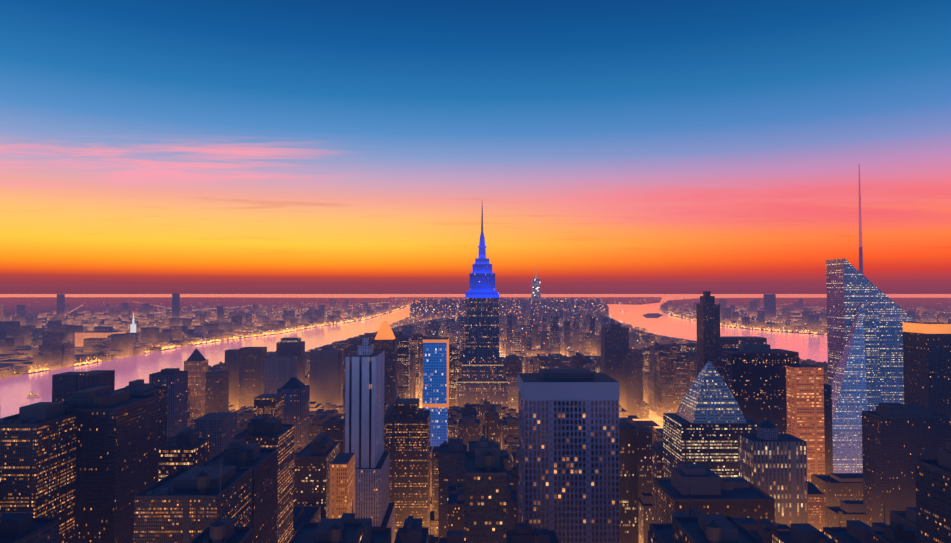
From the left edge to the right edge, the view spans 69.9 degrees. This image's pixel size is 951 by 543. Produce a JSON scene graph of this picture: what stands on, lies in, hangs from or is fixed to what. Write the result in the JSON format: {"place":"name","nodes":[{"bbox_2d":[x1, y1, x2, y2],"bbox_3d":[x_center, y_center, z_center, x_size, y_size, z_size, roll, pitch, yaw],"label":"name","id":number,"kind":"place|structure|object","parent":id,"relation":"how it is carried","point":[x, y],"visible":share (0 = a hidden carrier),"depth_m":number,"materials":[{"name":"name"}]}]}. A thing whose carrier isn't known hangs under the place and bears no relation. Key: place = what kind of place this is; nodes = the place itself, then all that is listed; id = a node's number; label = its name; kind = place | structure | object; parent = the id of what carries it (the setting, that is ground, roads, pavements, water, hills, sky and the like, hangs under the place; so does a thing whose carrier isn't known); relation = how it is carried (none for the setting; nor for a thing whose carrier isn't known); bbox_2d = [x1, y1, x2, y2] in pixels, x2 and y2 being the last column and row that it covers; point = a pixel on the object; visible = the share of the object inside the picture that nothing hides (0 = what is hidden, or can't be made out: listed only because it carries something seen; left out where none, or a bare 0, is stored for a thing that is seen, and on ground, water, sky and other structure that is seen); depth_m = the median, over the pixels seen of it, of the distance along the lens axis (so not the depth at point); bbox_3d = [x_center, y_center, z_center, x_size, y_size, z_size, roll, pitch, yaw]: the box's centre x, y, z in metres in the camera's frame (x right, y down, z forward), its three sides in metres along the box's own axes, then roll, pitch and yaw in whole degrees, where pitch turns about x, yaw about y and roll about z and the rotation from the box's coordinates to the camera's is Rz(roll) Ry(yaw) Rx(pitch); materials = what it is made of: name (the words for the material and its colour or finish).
{"place":"outdoors","nodes":[
{"label":"outdoors","id":0,"kind":"place"},
{"bbox_2d":[0,297,419,374],"bbox_3d":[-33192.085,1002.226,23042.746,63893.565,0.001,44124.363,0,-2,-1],"label":"brooklyn ground","id":1,"kind":"structure","parent":0,"point":[37,308],"depth_m":17492.25,"materials":[{"name":"grey"}]},
{"bbox_2d":[0,293,950,396],"bbox_3d":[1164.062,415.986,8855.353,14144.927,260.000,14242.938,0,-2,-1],"label":"shore buildings","id":2,"kind":"structure","parent":0,"point":[58,341],"depth_m":4670.84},
{"bbox_2d":[0,294,950,417],"bbox_3d":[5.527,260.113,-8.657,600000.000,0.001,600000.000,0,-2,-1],"label":"water","id":3,"kind":"structure","parent":0,"point":[15,392],"depth_m":4111.65,"materials":[{"name":"pink liquid"}]},
{"bbox_2d":[0,0,950,293],"label":"sky","id":4,"kind":"structure","parent":0,"point":[147,146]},
{"bbox_2d":[1,279,950,419],"bbox_3d":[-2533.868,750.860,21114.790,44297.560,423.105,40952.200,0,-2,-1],"label":"city lights","id":5,"kind":"object","parent":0,"point":[339,322],"visible":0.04,"depth_m":6671.85},
{"bbox_2d":[389,297,660,304],"bbox_3d":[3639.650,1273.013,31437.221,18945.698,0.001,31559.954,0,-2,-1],"label":"shore ground","id":6,"kind":"structure","parent":0,"point":[610,300],"depth_m":34763.01,"materials":[{"name":"purple"}]},
{"bbox_2d":[418,345,662,433],"bbox_3d":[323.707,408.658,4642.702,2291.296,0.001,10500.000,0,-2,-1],"label":"street","id":7,"kind":"structure","parent":0,"point":[657,423],"depth_m":1396.46,"materials":[{"name":"orange"}]},
{"bbox_2d":[0,163,950,542],"bbox_3d":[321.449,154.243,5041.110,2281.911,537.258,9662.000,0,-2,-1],"label":"city buildings","id":8,"kind":"structure","parent":7,"relation":"on","point":[290,439],"depth_m":609.72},
{"bbox_2d":[643,313,662,317],"bbox_3d":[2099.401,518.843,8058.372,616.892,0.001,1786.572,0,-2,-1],"label":"island","id":9,"kind":"structure","parent":0,"point":[653,315],"depth_m":7978.75,"materials":[{"name":"purple"}]},
{"bbox_2d":[660,298,950,334],"bbox_3d":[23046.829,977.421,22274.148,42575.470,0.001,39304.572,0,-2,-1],"label":"jersey ground","id":10,"kind":"structure","parent":0,"point":[945,303],"depth_m":15911.27,"materials":[{"name":"grey"}]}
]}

